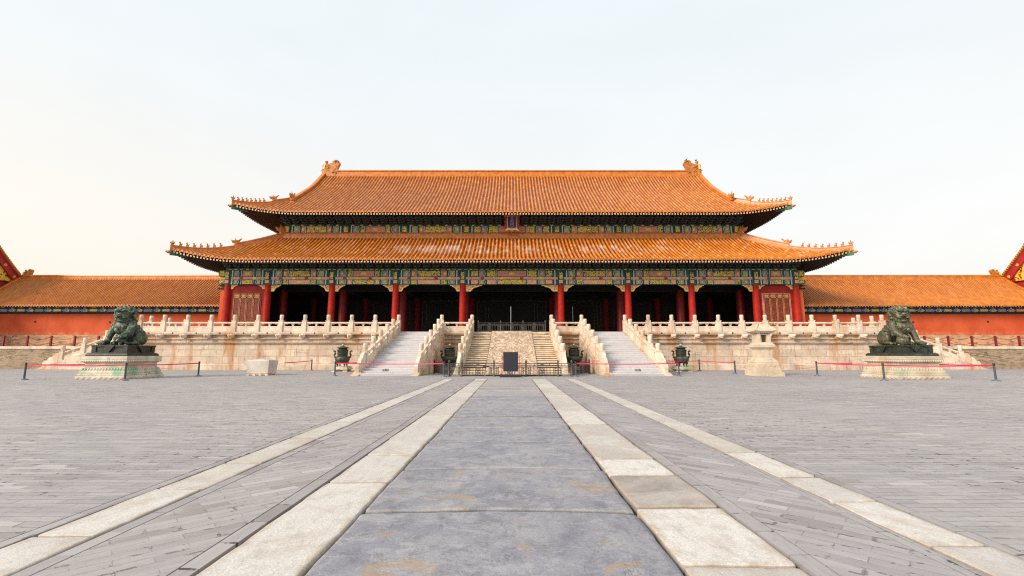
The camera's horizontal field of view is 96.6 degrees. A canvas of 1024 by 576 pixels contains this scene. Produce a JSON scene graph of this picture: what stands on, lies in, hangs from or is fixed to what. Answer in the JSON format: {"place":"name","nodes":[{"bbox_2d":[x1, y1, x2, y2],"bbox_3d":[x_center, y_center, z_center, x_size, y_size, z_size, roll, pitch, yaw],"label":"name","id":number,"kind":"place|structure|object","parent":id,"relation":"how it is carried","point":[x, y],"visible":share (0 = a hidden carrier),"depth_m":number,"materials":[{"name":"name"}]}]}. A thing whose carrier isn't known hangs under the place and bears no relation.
{"place":"outdoors","nodes":[
{"label":"outdoors","id":0,"kind":"place"},
{"bbox_2d":[440,344,458,366],"bbox_3d":[-5.120,5.537,37.491,1.260,1.904,1.200,-8,-11,43],"label":"bronze censer","id":1,"kind":"object","parent":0,"point":[449,350],"visible":0.91,"depth_m":37.14,"materials":[{"name":"green metal"}]},
{"bbox_2d":[305,379,683,575],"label":"slab path","id":2,"kind":"structure","parent":0,"point":[501,477],"depth_m":4.37,"materials":[{"name":"grey stone"}]},
{"bbox_2d":[11,379,985,575],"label":"diagonal paving","id":3,"kind":"structure","parent":0,"point":[808,533],"depth_m":4.38,"materials":[{"name":"stone"}]},
{"bbox_2d":[0,369,1023,559],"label":"courtyard paving","id":4,"kind":"structure","parent":0,"point":[947,454],"depth_m":9.48,"materials":[{"name":"stone"}]},
{"bbox_2d":[19,363,28,379],"bbox_3d":[-27.964,4.783,26.191,0.400,0.990,0.394,0,-8,0],"label":"stanchion","id":5,"kind":"object","parent":4,"relation":"on","point":[24,374],"visible":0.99,"depth_m":26.16,"materials":[{"name":"metal"}]},
{"bbox_2d":[32,364,84,364],"bbox_3d":[-26.840,4.726,28.210,0.023,0.101,4.572,-5,-9,29],"label":"barrier belt","id":6,"kind":"object","parent":5,"relation":"attached to","point":[58,364],"visible":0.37,"depth_m":27.43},
{"bbox_2d":[27,364,124,365],"bbox_3d":[-24.864,4.410,25.984,6.222,0.110,0.023,-1,-8,5],"label":"barrier belt","id":7,"kind":"object","parent":5,"relation":"attached to","point":[75,365],"visible":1,"depth_m":25.98,"materials":[{"name":"red fabric"}]},
{"bbox_2d":[0,346,90,368],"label":"brick platform","id":8,"kind":"structure","parent":4,"relation":"on","point":[15,357],"depth_m":46.33,"materials":[{"name":"white stone"}]},
{"bbox_2d":[0,245,22,290],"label":"side gate","id":9,"kind":"structure","parent":8,"relation":"on","point":[10,274],"depth_m":53.19,"materials":[{"name":"tile"}]},
{"bbox_2d":[0,336,100,345],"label":"chain fence","id":10,"kind":"object","parent":8,"relation":"on","point":[50,341],"visible":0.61,"depth_m":46.79,"materials":[{"name":"red paint"}]},
{"bbox_2d":[0,269,224,345],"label":"corridor","id":11,"kind":"object","parent":8,"relation":"on","point":[44,307],"visible":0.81,"depth_m":50.04,"materials":[{"name":"orange tile"}]},
{"bbox_2d":[33,351,90,369],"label":"side staircase","id":12,"kind":"structure","parent":4,"relation":"on","point":[75,359],"depth_m":43.03,"materials":[{"name":"stone"}]},
{"bbox_2d":[42,316,154,366],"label":"stair balustrade","id":13,"kind":"object","parent":12,"relation":"on","point":[84,347],"visible":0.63,"depth_m":43.36,"materials":[{"name":"white stone"}]},
{"bbox_2d":[74,356,163,378],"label":"stone plinth","id":14,"kind":"structure","parent":4,"relation":"on","point":[116,372],"depth_m":27.08,"materials":[{"name":"stone"}]},
{"bbox_2d":[85,305,158,355],"bbox_3d":[-24.185,2.654,28.621,2.500,3.177,2.500,0,-8,0],"label":"lion statue","id":15,"kind":"object","parent":14,"relation":"on","point":[130,338],"visible":1,"depth_m":28.06,"materials":[{"name":"green metal"}]},
{"bbox_2d":[120,363,128,380],"bbox_3d":[-21.764,4.710,25.680,0.400,0.990,0.394,0,-8,0],"label":"stanchion","id":16,"kind":"object","parent":4,"relation":"on","point":[125,372],"visible":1,"depth_m":25.63,"materials":[{"name":"metal"}]},
{"bbox_2d":[127,363,198,365],"bbox_3d":[-21.365,4.712,28.155,0.023,0.090,4.965,-1,-8,9],"label":"barrier belt","id":17,"kind":"object","parent":16,"relation":"attached to","point":[160,364],"visible":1,"depth_m":27.66,"materials":[{"name":"red fabric"}]},
{"bbox_2d":[246,358,277,374],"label":"stone block","id":18,"kind":"structure","parent":4,"relation":"on","point":[262,366],"depth_m":31.69,"materials":[{"name":"stone"}]},
{"bbox_2d":[332,361,337,375],"bbox_3d":[-11.966,5.451,30.832,0.400,0.990,0.394,0,-8,0],"label":"stanchion","id":19,"kind":"object","parent":4,"relation":"on","point":[335,369],"visible":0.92,"depth_m":30.79,"materials":[{"name":"metal"}]},
{"bbox_2d":[336,363,442,364],"bbox_3d":[-8.201,5.040,30.362,7.603,0.110,0.023,-1,-8,8],"label":"barrier belt","id":20,"kind":"object","parent":19,"relation":"attached to","point":[388,364],"visible":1,"depth_m":30.33,"materials":[{"name":"red fabric"}]},
{"bbox_2d":[331,366,352,371],"bbox_3d":[-14.290,6.815,38.312,1.360,0.460,1.360,0,-8,0],"label":"censer pedestal","id":21,"kind":"object","parent":4,"relation":"on","point":[343,368],"visible":0.84,"depth_m":37.73,"materials":[{"name":"stone"}]},
{"bbox_2d":[333,344,352,365],"bbox_3d":[-14.290,5.679,38.476,1.260,1.904,1.200,8,-11,-43],"label":"bronze censer","id":22,"kind":"object","parent":21,"relation":"on","point":[342,354],"visible":0.91,"depth_m":38.15,"materials":[{"name":"green metal"}]},
{"bbox_2d":[350,332,444,375],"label":"staircase","id":23,"kind":"structure","parent":4,"relation":"on","point":[401,348],"depth_m":35.13,"materials":[{"name":"stone"}]},
{"bbox_2d":[355,319,398,372],"bbox_3d":[-10.609,4.452,36.798,0.410,4.489,10.905,0,-8,0],"label":"stair balustrade","id":24,"kind":"object","parent":23,"relation":"on","point":[367,354],"visible":0.99,"depth_m":35.40,"materials":[{"name":"white stone"}]},
{"bbox_2d":[414,319,442,372],"bbox_3d":[-6.559,4.452,36.800,0.410,4.489,10.905,0,-8,0],"label":"stair balustrade","id":25,"kind":"object","parent":23,"relation":"on","point":[426,347],"visible":1,"depth_m":34.83,"materials":[{"name":"white stone"}]},
{"bbox_2d":[433,359,450,375],"bbox_3d":[-5.042,5.647,32.585,0.175,1.100,4.804,3,-9,-22],"label":"iron railing","id":26,"kind":"object","parent":4,"relation":"on","point":[435,370],"visible":0.77,"depth_m":33.09,"materials":[{"name":"black metal"}]},
{"bbox_2d":[441,361,446,376],"bbox_3d":[-4.436,5.302,29.796,0.400,0.990,0.394,0,-8,0],"label":"stanchion","id":27,"kind":"object","parent":4,"relation":"on","point":[444,370],"visible":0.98,"depth_m":29.75,"materials":[{"name":"metal"}]},
{"bbox_2d":[196,379,809,575],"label":"path border","id":28,"kind":"object","parent":4,"relation":"in","point":[694,531],"visible":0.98,"depth_m":4.34,"materials":[{"name":"beige stone"}]},
{"bbox_2d":[448,360,572,376],"bbox_3d":[-0.101,5.300,30.173,8.310,1.100,0.171,0,-8,0],"label":"iron railing","id":29,"kind":"object","parent":4,"relation":"on","point":[522,368],"visible":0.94,"depth_m":30.16,"materials":[{"name":"black metal"}]},
{"bbox_2d":[500,352,521,376],"bbox_3d":[-0.086,4.950,29.496,1.400,1.600,0.600,0,-8,0],"label":"notice board","id":30,"kind":"object","parent":4,"relation":"on","point":[510,361],"visible":0.99,"depth_m":29.48,"materials":[{"name":"grey metal"}]},
{"bbox_2d":[452,331,570,375],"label":"staircase","id":31,"kind":"structure","parent":4,"relation":"on","point":[528,346],"depth_m":36.19,"materials":[{"name":"stone"}]},
{"bbox_2d":[456,319,472,372],"bbox_3d":[-3.729,4.453,36.801,0.410,4.489,10.905,0,-8,0],"label":"stair balustrade","id":32,"kind":"object","parent":31,"relation":"on","point":[464,343],"visible":0.98,"depth_m":34.84,"materials":[{"name":"white stone"}]},
{"bbox_2d":[550,319,567,372],"bbox_3d":[3.691,4.453,36.805,0.410,4.489,10.905,0,-8,0],"label":"stair balustrade","id":33,"kind":"object","parent":31,"relation":"on","point":[557,341],"visible":0.99,"depth_m":34.81,"materials":[{"name":"white stone"}]},
{"bbox_2d":[0,379,1023,575],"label":"strip","id":34,"kind":"object","parent":4,"relation":"in","point":[956,547],"visible":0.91,"depth_m":4.51,"materials":[{"name":"beige stone"}]},
{"bbox_2d":[144,332,880,369],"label":"marble terrace","id":35,"kind":"structure","parent":4,"relation":"on","point":[238,350],"depth_m":42.24,"materials":[{"name":"beige stone"}]},
{"bbox_2d":[138,315,400,331],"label":"marble balustrade","id":36,"kind":"object","parent":35,"relation":"on","point":[259,327],"visible":0.95,"depth_m":42.50,"materials":[{"name":"white stone"}]},
{"bbox_2d":[440,315,473,331],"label":"marble balustrade","id":37,"kind":"object","parent":35,"relation":"on","point":[456,328],"visible":0.77,"depth_m":42.52,"materials":[{"name":"white stone"}]},
{"bbox_2d":[165,160,857,331],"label":"gate hall","id":38,"kind":"structure","parent":35,"relation":"on","point":[598,250],"depth_m":51.10,"materials":[{"name":"orange tile"}]},
{"bbox_2d":[502,215,521,230],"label":"name plaque","id":39,"kind":"object","parent":38,"relation":"attached to","point":[511,222],"visible":1,"depth_m":50.71,"materials":[{"name":"blue wood"}]},
{"bbox_2d":[477,320,545,331],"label":"iron railing","id":40,"kind":"object","parent":35,"relation":"on","point":[489,325],"visible":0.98,"depth_m":42.67,"materials":[{"name":"metal"}]},
{"bbox_2d":[549,315,582,331],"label":"marble balustrade","id":41,"kind":"object","parent":35,"relation":"on","point":[566,328],"visible":0.73,"depth_m":42.52,"materials":[{"name":"white stone"}]},
{"bbox_2d":[622,315,885,331],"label":"marble balustrade","id":42,"kind":"object","parent":35,"relation":"on","point":[835,323],"visible":0.95,"depth_m":42.52,"materials":[{"name":"white stone"}]},
{"bbox_2d":[570,359,590,375],"bbox_3d":[4.923,5.648,32.590,0.176,1.100,4.870,-4,-9,24],"label":"iron railing","id":43,"kind":"object","parent":4,"relation":"on","point":[580,370],"visible":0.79,"depth_m":32.91,"materials":[{"name":"black metal"}]},
{"bbox_2d":[579,332,672,375],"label":"staircase","id":44,"kind":"structure","parent":4,"relation":"on","point":[621,348],"depth_m":35.13,"materials":[{"name":"stone"}]},
{"bbox_2d":[581,319,608,372],"bbox_3d":[6.521,4.453,36.807,0.410,4.489,10.905,0,-8,0],"label":"stair balustrade","id":45,"kind":"object","parent":44,"relation":"on","point":[592,341],"visible":0.99,"depth_m":34.87,"materials":[{"name":"white stone"}]},
{"bbox_2d":[624,319,667,372],"bbox_3d":[10.571,4.454,36.809,0.410,4.489,10.905,0,-8,0],"label":"stair balustrade","id":46,"kind":"object","parent":44,"relation":"on","point":[650,350],"visible":1,"depth_m":35.53,"materials":[{"name":"white stone"}]},
{"bbox_2d":[671,366,692,371],"bbox_3d":[14.280,6.817,38.327,1.360,0.460,1.360,0,-8,0],"label":"censer pedestal","id":47,"kind":"object","parent":4,"relation":"on","point":[683,368],"visible":0.88,"depth_m":37.74,"materials":[{"name":"stone"}]},
{"bbox_2d":[671,344,690,365],"bbox_3d":[14.280,5.681,38.491,1.260,1.904,1.200,8,-11,-43],"label":"bronze censer","id":48,"kind":"object","parent":47,"relation":"on","point":[680,350],"visible":0.95,"depth_m":38.16,"materials":[{"name":"green metal"}]},
{"bbox_2d":[745,323,784,375],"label":"stone pavilion","id":49,"kind":"structure","parent":4,"relation":"on","point":[762,362],"depth_m":31.11,"materials":[{"name":"stone"}]},
{"bbox_2d":[814,361,820,375],"bbox_3d":[20.683,5.468,30.948,0.400,0.990,0.394,0,-8,0],"label":"stanchion","id":50,"kind":"object","parent":4,"relation":"on","point":[817,374],"visible":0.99,"depth_m":30.90,"materials":[{"name":"metal"}]},
{"bbox_2d":[880,363,888,380],"bbox_3d":[20.736,4.677,25.454,0.400,0.990,0.394,0,-8,0],"label":"stanchion","id":51,"kind":"object","parent":4,"relation":"on","point":[883,372],"visible":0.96,"depth_m":25.41,"materials":[{"name":"metal"}]},
{"bbox_2d":[817,363,881,365],"bbox_3d":[20.710,4.726,28.251,0.023,0.090,5.550,0,-8,-1],"label":"barrier belt","id":52,"kind":"object","parent":51,"relation":"attached to","point":[850,364],"visible":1,"depth_m":27.82,"materials":[{"name":"red fabric"}]},
{"bbox_2d":[861,356,950,378],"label":"stone plinth","id":53,"kind":"structure","parent":4,"relation":"on","point":[902,372],"depth_m":27.11,"materials":[{"name":"stone"}]},
{"bbox_2d":[866,305,938,355],"bbox_3d":[24.235,2.658,28.646,2.500,3.177,2.500,0,-8,0],"label":"lion statue","id":54,"kind":"object","parent":53,"relation":"on","point":[895,331],"visible":1,"depth_m":28.07,"materials":[{"name":"green metal"}]},
{"bbox_2d":[898,344,989,369],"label":"side staircase","id":55,"kind":"structure","parent":4,"relation":"on","point":[948,360],"depth_m":43.08,"materials":[{"name":"stone"}]},
{"bbox_2d":[868,316,980,364],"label":"stair balustrade","id":56,"kind":"object","parent":55,"relation":"on","point":[938,347],"visible":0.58,"depth_m":43.39,"materials":[{"name":"white stone"}]},
{"bbox_2d":[933,346,1023,368],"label":"brick platform","id":57,"kind":"structure","parent":4,"relation":"on","point":[1006,357],"depth_m":46.37,"materials":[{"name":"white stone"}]},
{"bbox_2d":[799,269,1023,345],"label":"corridor","id":58,"kind":"object","parent":57,"relation":"on","point":[979,307],"visible":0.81,"depth_m":50.09,"materials":[{"name":"orange tile"}]},
{"bbox_2d":[922,336,1023,345],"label":"chain fence","id":59,"kind":"object","parent":57,"relation":"on","point":[972,341],"visible":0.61,"depth_m":46.84,"materials":[{"name":"red paint"}]},
{"bbox_2d":[1000,243,1023,290],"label":"side gate","id":60,"kind":"structure","parent":57,"relation":"on","point":[1013,274],"depth_m":53.17,"materials":[{"name":"tile"}]},
{"bbox_2d":[991,363,999,380],"bbox_3d":[26.537,4.621,25.061,0.400,0.990,0.394,0,-8,0],"label":"stanchion","id":61,"kind":"object","parent":4,"relation":"on","point":[994,371],"visible":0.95,"depth_m":25.03,"materials":[{"name":"metal"}]},
{"bbox_2d":[884,365,992,366],"bbox_3d":[23.637,4.312,25.306,5.814,0.110,0.023,-1,-8,4],"label":"barrier belt","id":62,"kind":"object","parent":61,"relation":"attached to","point":[938,366],"visible":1,"depth_m":25.29,"materials":[{"name":"red fabric"}]},
{"bbox_2d":[0,0,1023,274],"label":"sky","id":63,"kind":"structure","parent":0,"point":[894,129],"materials":[{"name":"white"}]},
{"bbox_2d":[565,344,583,366],"bbox_3d":[5.100,5.538,37.496,1.260,1.904,1.200,-8,-11,43],"label":"bronze censer","id":64,"kind":"object","parent":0,"point":[574,350],"visible":0.84,"depth_m":37.14,"materials":[{"name":"green metal"}]},
{"bbox_3d":[4.154,5.302,29.801,0.400,0.990,0.394,0,-8,0],"label":"stanchion","id":65,"kind":"object","parent":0,"visible":0},
{"bbox_2d":[576,363,677,364],"bbox_3d":[7.644,5.013,30.173,7.010,0.110,0.023,1,-8,-5],"label":"barrier belt","id":66,"kind":"object","parent":65,"relation":"attached to","point":[627,364],"visible":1,"depth_m":30.16,"materials":[{"name":"red fabric"}]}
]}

